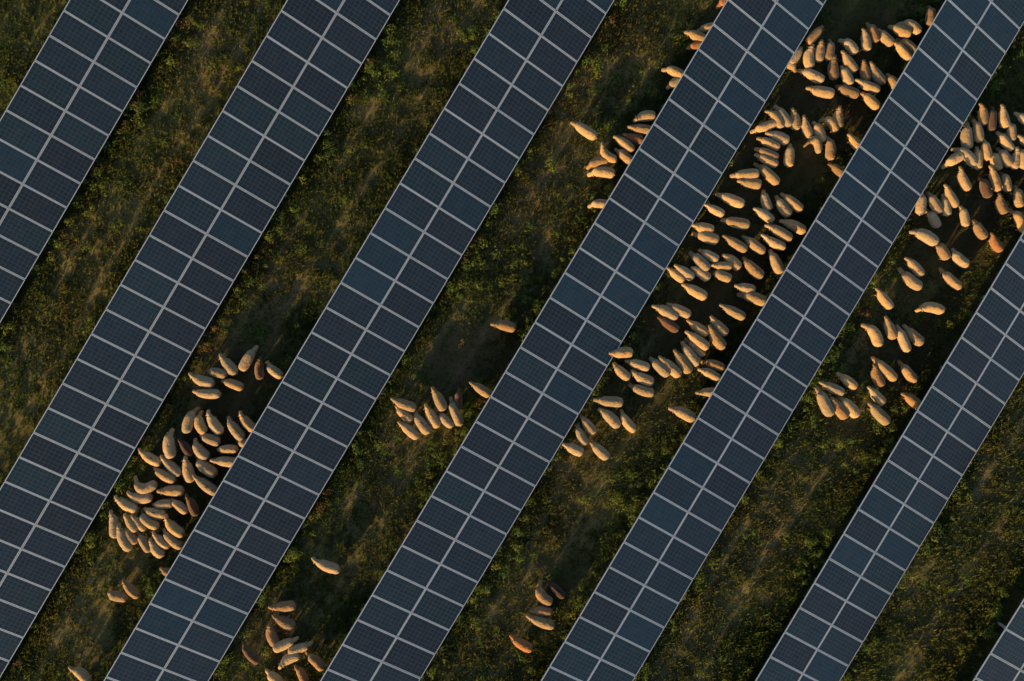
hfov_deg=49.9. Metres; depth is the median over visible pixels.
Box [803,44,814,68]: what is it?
sheep
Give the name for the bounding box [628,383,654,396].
sheep
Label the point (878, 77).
sheep
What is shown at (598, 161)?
sheep
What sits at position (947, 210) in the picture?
sheep
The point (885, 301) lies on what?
sheep
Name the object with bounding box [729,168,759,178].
sheep
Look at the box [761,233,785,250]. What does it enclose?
sheep
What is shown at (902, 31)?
sheep
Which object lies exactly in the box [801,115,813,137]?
sheep
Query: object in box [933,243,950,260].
sheep
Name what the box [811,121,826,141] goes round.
sheep
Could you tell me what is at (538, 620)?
sheep
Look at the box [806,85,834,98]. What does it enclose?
sheep
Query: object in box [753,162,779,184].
sheep
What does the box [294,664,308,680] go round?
sheep
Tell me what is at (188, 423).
sheep
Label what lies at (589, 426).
sheep
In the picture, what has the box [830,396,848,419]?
sheep
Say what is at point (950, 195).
sheep
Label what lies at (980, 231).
sheep
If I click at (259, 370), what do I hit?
sheep
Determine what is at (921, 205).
sheep
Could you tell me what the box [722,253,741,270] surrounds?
sheep
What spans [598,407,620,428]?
sheep
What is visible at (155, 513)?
sheep
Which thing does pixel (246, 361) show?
sheep
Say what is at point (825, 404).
sheep
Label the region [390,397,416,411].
sheep
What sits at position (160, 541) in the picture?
sheep
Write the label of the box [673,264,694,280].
sheep
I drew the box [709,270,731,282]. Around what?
sheep
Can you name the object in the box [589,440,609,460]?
sheep
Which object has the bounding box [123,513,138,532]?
sheep
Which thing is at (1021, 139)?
sheep
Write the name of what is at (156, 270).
solar array
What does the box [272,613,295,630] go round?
sheep
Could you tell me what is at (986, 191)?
sheep
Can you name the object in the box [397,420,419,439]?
sheep
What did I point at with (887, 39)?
sheep
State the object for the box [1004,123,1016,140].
sheep
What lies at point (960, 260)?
sheep
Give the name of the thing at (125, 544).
sheep
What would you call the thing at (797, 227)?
sheep
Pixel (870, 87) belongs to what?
sheep
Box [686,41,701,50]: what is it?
sheep
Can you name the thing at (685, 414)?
sheep
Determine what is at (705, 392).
sheep
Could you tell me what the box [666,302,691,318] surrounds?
sheep
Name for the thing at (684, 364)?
sheep
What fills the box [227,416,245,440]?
sheep
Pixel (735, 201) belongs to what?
sheep
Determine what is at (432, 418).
sheep
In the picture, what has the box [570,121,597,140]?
sheep
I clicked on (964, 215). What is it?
sheep
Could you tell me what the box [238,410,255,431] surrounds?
sheep
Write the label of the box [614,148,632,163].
sheep
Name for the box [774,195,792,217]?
sheep
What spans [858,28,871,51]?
sheep
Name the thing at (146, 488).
sheep
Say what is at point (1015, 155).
sheep
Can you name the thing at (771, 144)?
sheep
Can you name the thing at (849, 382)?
sheep
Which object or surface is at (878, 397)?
sheep
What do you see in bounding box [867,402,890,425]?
sheep
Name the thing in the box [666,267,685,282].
sheep
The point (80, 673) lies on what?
sheep
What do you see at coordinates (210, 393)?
sheep
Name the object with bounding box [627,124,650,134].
sheep
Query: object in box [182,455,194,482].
sheep
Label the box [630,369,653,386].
sheep
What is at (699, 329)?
sheep
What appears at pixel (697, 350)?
sheep
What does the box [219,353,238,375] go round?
sheep
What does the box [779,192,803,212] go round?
sheep
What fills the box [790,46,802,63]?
sheep
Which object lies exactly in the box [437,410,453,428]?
sheep
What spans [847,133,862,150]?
sheep
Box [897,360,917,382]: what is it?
sheep
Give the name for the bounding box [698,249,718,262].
sheep
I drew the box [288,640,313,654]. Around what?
sheep
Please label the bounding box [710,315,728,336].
sheep
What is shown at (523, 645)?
sheep
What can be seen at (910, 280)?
sheep
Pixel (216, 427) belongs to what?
sheep
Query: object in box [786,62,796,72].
sheep
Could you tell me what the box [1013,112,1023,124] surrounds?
sheep
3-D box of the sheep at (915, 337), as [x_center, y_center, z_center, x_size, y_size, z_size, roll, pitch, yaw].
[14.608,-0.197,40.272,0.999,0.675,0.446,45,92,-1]
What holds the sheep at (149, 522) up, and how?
on the ground at (792, 176)
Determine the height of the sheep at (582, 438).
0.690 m
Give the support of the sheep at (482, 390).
on the ground at (792, 176)
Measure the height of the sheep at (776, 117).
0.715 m
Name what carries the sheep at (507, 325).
on the ground at (792, 176)
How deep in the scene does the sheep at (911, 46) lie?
39.94 m
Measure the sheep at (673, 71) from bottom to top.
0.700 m
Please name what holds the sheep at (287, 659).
on the ground at (792, 176)
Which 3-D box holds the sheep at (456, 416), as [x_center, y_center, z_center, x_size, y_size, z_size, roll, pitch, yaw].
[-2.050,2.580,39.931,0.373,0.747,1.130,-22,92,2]
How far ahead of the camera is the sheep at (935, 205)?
40.02 m
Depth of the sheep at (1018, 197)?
40.10 m
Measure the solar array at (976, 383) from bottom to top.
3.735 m
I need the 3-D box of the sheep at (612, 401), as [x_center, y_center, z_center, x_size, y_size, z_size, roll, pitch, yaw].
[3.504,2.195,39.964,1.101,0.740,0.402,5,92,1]
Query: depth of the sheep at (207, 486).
39.85 m
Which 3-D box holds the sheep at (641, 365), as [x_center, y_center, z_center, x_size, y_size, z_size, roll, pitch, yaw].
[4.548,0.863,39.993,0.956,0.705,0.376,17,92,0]
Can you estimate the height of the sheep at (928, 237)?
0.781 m
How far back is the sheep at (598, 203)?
39.72 m
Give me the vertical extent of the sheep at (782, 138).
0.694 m
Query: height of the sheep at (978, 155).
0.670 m
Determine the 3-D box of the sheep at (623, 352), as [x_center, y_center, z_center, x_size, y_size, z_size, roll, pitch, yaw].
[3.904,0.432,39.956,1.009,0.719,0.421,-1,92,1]
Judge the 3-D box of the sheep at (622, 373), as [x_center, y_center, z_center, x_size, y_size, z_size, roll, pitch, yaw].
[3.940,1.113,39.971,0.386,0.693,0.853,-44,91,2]
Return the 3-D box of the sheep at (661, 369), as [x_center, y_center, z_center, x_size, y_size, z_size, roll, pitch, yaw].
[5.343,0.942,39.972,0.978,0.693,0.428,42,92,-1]
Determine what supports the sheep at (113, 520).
on the ground at (792, 176)
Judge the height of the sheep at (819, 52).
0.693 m
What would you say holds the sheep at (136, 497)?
on the ground at (792, 176)
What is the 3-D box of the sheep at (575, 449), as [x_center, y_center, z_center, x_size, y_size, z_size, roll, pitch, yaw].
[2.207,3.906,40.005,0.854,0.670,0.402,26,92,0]
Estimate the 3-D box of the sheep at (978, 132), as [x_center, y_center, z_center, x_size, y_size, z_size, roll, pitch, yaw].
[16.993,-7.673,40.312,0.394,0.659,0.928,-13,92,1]
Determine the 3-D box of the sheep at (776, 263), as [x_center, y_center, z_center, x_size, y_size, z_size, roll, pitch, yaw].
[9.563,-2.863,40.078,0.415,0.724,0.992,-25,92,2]
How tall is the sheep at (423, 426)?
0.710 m
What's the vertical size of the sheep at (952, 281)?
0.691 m
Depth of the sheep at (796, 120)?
39.78 m
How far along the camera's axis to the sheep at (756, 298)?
39.77 m
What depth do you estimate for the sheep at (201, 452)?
39.91 m
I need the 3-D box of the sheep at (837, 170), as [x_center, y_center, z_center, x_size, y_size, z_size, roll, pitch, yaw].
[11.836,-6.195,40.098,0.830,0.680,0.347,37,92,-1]
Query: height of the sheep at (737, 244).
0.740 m
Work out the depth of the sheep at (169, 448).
39.86 m
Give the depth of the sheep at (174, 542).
39.95 m
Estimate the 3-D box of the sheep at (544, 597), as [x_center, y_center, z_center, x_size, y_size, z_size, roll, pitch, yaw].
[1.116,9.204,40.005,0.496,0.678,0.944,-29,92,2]
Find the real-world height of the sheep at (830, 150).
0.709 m
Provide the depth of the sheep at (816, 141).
39.73 m
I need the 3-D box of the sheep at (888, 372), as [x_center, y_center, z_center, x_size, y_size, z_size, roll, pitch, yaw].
[13.561,1.020,40.261,1.239,0.782,0.403,44,92,-1]
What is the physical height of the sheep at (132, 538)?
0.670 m
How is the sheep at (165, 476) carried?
on the ground at (792, 176)
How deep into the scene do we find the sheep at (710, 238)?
39.78 m
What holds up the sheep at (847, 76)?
on the ground at (792, 176)
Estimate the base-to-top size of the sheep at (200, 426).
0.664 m
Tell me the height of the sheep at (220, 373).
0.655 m
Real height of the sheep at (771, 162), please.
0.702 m
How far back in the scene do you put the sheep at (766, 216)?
39.79 m
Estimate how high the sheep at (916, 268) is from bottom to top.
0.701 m
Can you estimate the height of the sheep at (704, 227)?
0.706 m
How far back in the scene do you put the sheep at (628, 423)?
39.71 m
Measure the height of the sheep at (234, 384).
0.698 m
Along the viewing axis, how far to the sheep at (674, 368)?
39.69 m
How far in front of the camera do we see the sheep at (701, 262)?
39.70 m
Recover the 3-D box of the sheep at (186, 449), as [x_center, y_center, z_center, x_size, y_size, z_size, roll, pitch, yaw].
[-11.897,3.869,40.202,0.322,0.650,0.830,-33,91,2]
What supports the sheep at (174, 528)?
on the ground at (792, 176)
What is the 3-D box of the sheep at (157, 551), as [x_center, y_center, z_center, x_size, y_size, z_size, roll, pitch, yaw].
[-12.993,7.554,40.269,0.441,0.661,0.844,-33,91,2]
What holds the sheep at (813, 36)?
on the ground at (792, 176)
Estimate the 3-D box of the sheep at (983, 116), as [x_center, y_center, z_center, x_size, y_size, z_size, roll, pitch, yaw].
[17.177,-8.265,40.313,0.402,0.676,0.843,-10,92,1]
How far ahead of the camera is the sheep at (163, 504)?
39.99 m
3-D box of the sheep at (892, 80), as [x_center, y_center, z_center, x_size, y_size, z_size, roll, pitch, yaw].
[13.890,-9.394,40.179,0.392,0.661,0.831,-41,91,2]
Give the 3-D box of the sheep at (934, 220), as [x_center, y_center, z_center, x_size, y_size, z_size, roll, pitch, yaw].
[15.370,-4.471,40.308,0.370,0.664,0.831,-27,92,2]
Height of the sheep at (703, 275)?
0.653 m
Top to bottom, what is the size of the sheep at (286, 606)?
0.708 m
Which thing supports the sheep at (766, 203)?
on the ground at (792, 176)
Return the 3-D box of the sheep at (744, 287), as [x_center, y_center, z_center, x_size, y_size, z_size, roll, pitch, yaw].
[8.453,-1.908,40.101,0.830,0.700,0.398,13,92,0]
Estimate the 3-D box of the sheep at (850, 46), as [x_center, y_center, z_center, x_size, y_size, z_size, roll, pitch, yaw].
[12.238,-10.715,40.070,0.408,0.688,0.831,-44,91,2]
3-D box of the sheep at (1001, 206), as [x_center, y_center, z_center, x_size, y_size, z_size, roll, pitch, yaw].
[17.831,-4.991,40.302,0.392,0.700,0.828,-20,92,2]
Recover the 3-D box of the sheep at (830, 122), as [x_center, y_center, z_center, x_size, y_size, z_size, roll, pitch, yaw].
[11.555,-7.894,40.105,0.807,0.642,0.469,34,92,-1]
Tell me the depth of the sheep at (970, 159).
39.94 m
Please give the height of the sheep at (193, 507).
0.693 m
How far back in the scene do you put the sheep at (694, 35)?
39.64 m
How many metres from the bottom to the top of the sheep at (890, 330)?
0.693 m
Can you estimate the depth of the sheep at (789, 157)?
39.78 m
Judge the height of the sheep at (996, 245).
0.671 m
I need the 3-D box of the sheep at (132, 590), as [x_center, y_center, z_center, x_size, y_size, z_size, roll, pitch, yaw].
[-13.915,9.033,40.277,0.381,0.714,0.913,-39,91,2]
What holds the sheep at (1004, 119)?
on the ground at (792, 176)
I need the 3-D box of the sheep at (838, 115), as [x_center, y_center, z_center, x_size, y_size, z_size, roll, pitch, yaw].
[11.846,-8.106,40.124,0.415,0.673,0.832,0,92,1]
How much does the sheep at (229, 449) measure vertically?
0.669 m
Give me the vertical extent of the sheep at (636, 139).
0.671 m
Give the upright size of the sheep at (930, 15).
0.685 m
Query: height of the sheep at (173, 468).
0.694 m
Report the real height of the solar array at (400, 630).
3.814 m
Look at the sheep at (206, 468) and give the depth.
39.92 m
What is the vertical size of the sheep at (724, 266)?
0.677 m
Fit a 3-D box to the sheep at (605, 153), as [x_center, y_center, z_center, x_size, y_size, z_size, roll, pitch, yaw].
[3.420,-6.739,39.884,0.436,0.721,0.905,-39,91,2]
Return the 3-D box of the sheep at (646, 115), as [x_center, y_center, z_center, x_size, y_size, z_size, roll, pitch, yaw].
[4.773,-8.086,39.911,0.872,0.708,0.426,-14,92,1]
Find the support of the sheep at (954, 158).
on the ground at (792, 176)
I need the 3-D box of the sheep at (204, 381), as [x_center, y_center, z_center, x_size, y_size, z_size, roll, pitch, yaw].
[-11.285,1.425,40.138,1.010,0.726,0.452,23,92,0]
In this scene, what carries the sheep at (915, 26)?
on the ground at (792, 176)
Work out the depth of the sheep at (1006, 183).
40.05 m
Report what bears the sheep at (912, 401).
on the ground at (792, 176)
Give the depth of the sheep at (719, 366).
39.81 m
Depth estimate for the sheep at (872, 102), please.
39.86 m
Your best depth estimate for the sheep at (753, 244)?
39.78 m
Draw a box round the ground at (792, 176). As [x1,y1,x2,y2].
[0,0,1023,680]
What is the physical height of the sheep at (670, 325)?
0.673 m
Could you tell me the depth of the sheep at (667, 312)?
39.75 m
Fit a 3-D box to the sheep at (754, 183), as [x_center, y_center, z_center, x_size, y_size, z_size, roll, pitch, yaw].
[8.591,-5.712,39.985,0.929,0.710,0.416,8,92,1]
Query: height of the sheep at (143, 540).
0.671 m
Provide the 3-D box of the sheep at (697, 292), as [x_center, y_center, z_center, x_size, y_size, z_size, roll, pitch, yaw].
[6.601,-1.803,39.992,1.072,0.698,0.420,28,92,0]
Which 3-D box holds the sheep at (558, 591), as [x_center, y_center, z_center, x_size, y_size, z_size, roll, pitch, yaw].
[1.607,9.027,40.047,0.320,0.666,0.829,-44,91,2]
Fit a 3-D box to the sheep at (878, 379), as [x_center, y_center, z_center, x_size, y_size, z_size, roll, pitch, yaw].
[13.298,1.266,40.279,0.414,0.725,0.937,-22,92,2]
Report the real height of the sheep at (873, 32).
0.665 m
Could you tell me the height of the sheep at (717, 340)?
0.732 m
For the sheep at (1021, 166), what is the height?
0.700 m
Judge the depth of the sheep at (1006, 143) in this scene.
40.01 m
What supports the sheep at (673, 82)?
on the ground at (792, 176)
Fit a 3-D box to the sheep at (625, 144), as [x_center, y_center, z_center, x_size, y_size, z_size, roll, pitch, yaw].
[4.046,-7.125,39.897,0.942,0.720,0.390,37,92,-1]
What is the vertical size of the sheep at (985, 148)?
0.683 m
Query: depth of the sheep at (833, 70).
39.80 m
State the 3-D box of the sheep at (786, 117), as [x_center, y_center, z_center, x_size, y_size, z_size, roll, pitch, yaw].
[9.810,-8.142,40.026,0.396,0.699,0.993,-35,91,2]
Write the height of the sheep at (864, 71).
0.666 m
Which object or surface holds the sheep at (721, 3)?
on the ground at (792, 176)
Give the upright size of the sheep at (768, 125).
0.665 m
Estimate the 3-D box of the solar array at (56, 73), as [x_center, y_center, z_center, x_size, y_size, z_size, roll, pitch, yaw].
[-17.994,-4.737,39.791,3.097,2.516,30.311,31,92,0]
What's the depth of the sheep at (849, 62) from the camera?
39.78 m
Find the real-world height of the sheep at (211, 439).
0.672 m
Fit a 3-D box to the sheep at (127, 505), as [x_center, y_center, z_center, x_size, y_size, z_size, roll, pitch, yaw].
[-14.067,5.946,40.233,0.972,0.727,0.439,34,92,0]
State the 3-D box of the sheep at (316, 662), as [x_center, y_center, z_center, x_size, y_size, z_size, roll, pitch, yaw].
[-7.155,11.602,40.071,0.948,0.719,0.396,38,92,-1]
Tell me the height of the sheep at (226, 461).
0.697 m
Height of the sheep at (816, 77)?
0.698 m
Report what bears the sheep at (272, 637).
on the ground at (792, 176)
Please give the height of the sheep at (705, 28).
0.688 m
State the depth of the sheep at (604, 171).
39.68 m
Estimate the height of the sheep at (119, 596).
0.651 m
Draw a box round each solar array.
[0,0,187,321]
[0,0,399,676]
[104,0,613,680]
[320,0,825,680]
[541,0,1023,680]
[755,232,1023,680]
[973,599,1023,680]
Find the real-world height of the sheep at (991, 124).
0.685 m
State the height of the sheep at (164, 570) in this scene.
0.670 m
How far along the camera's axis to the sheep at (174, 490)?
39.96 m
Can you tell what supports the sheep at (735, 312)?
on the ground at (792, 176)
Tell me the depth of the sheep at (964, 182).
39.90 m
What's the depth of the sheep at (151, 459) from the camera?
39.94 m
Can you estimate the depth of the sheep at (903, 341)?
39.92 m
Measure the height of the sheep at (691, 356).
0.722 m
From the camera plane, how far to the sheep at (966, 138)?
39.99 m
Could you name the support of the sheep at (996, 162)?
on the ground at (792, 176)
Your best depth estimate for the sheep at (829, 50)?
39.77 m
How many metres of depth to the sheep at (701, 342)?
39.71 m
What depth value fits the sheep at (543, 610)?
39.72 m
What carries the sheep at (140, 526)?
on the ground at (792, 176)
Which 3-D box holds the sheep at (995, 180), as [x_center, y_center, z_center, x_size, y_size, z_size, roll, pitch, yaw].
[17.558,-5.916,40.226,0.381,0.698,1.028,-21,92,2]
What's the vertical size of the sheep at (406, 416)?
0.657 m
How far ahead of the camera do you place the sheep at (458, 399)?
39.71 m
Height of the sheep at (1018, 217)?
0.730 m
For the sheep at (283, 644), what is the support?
on the ground at (792, 176)
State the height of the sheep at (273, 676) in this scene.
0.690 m
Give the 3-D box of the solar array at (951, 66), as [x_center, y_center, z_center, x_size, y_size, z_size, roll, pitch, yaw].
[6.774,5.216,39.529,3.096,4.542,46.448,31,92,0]
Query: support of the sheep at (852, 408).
on the ground at (792, 176)
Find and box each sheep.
[68,664,92,680]
[107,590,128,601]
[108,509,120,537]
[114,495,138,512]
[116,522,132,551]
[122,578,141,598]
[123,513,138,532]
[124,525,137,544]
[126,490,153,503]
[130,513,147,531]
[134,475,158,493]
[138,448,161,466]
[138,531,150,552]
[139,508,160,529]
[143,507,166,518]
[148,537,165,558]
[152,499,171,508]
[152,531,170,549]
[153,466,176,483]
[157,485,185,496]
[159,566,170,575]
[160,454,181,476]
[162,527,183,549]
[163,428,177,458]
[164,514,185,537]
[171,497,188,514]
[177,437,193,456]
[182,406,200,433]
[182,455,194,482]
[185,493,199,515]
[188,372,215,387]
[192,389,221,398]
[192,438,210,460]
[192,473,217,495]
[194,410,208,434]
[195,455,217,477]
[199,433,220,445]
[205,410,223,435]
[207,367,227,378]
[210,456,235,466]
[217,444,239,453]
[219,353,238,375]
[221,378,243,390]
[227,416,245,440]
[236,439,246,446]
[238,345,258,371]
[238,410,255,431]
[242,641,259,664]
[254,356,264,379]
[265,669,283,680]
[266,360,283,378]
[266,622,279,646]
[268,600,296,611]
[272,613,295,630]
[273,636,298,652]
[278,653,300,669]
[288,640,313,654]
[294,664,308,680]
[305,650,325,670]
[311,556,340,573]
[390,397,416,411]
[395,405,413,422]
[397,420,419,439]
[413,411,431,434]
[424,403,440,427]
[431,386,447,411]
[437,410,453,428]
[449,396,463,425]
[454,388,461,409]
[469,381,490,397]
[490,320,515,331]
[509,634,532,652]
[526,614,554,629]
[530,604,551,615]
[535,579,552,605]
[548,580,564,598]
[562,443,583,456]
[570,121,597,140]
[575,423,588,445]
[580,415,596,434]
[586,156,607,169]
[587,166,615,177]
[587,199,606,208]
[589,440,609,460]
[593,396,623,407]
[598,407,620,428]
[600,142,616,163]
[609,347,633,357]
[612,361,630,380]
[613,135,634,152]
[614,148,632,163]
[619,409,636,432]
[622,132,643,144]
[624,359,649,371]
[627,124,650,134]
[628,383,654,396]
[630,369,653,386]
[633,110,655,122]
[648,356,670,377]
[652,304,678,320]
[657,316,678,332]
[658,355,681,377]
[661,66,685,77]
[666,77,679,89]
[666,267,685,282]
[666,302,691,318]
[668,406,695,422]
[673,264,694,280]
[673,349,692,373]
[680,341,699,366]
[681,283,707,300]
[684,30,705,40]
[684,338,705,356]
[685,330,709,350]
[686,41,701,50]
[686,319,708,336]
[688,251,710,270]
[690,266,710,281]
[691,231,718,244]
[692,222,713,232]
[695,387,716,396]
[696,22,718,32]
[697,368,720,381]
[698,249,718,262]
[701,359,724,371]
[704,203,724,216]
[708,324,726,349]
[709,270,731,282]
[710,261,731,270]
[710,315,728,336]
[715,192,744,207]
[716,0,730,8]
[719,303,745,320]
[720,217,749,229]
[722,234,747,252]
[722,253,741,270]
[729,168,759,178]
[734,283,755,292]
[737,178,761,188]
[737,292,766,305]
[741,235,765,254]
[742,256,763,279]
[750,120,776,133]
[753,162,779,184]
[753,207,774,223]
[754,147,778,159]
[754,153,778,167]
[756,137,780,150]
[760,190,772,210]
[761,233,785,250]
[764,223,792,241]
[765,110,784,128]
[765,131,789,144]
[767,249,784,273]
[773,105,792,127]
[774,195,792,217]
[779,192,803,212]
[779,218,806,234]
[783,143,794,167]
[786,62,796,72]
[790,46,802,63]
[790,107,800,130]
[797,68,824,83]
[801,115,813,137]
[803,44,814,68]
[803,136,821,153]
[805,25,823,44]
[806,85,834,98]
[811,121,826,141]
[814,39,824,62]
[814,386,834,416]
[818,116,838,132]
[819,381,844,395]
[824,39,834,61]
[824,136,835,160]
[827,54,838,80]
[827,162,844,177]
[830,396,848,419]
[832,105,843,128]
[834,84,859,98]
[835,372,857,389]
[836,396,860,417]
[837,38,858,54]
[839,50,857,72]
[839,65,854,85]
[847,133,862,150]
[854,78,880,93]
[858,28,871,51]
[858,59,870,80]
[860,91,880,110]
[861,323,883,346]
[865,22,879,42]
[867,386,886,405]
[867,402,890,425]
[869,61,886,85]
[869,363,884,387]
[870,356,897,381]
[875,287,893,309]
[877,28,894,47]
[881,316,897,339]
[885,73,897,88]
[887,24,911,37]
[894,41,911,60]
[895,38,917,53]
[895,324,911,352]
[897,19,921,34]
[897,267,922,290]
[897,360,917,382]
[901,392,921,410]
[902,324,924,345]
[903,257,924,276]
[909,228,938,245]
[914,193,926,215]
[915,302,945,314]
[923,5,935,26]
[925,208,941,228]
[926,191,943,213]
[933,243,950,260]
[938,267,962,289]
[940,184,959,207]
[940,194,951,216]
[941,151,964,168]
[950,248,969,267]
[951,147,977,166]
[954,166,971,190]
[956,205,969,226]
[959,122,972,148]
[971,118,983,142]
[971,146,982,169]
[972,219,987,239]
[974,103,988,125]
[976,176,992,197]
[978,139,991,160]
[984,106,996,131]
[984,165,1001,191]
[987,232,1003,252]
[990,151,1002,170]
[992,193,1008,214]
[994,131,1014,151]
[995,147,1013,166]
[997,104,1010,128]
[997,171,1011,192]
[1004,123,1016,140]
[1006,147,1020,169]
[1008,208,1023,232]
[1010,185,1023,207]
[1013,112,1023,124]
[1014,134,1023,145]
[1015,146,1023,169]
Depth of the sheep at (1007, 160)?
40.00 m
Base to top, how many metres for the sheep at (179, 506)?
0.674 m
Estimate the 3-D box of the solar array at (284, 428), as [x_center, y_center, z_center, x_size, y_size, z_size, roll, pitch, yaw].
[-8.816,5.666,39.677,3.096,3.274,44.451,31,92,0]
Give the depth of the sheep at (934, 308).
39.94 m
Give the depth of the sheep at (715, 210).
39.69 m
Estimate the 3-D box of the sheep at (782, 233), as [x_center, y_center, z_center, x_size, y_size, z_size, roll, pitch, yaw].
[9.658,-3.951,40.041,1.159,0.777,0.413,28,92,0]
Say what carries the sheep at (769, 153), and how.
on the ground at (792, 176)
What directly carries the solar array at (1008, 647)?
on the ground at (792, 176)
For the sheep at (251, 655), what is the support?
on the ground at (792, 176)
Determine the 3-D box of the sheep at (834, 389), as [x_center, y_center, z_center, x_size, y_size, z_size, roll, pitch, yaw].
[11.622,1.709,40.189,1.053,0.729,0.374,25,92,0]
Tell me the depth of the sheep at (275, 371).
39.90 m
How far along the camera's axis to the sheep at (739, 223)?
39.76 m
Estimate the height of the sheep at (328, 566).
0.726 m
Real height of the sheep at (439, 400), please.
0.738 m
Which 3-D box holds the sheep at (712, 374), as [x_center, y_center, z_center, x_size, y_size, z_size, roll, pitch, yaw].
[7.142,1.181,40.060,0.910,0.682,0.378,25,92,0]
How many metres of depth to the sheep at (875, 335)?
39.92 m
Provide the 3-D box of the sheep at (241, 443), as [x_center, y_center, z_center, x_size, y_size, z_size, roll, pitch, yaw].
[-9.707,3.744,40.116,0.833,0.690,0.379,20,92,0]
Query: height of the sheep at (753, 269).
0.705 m
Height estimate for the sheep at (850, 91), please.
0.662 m
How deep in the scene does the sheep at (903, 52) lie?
39.91 m

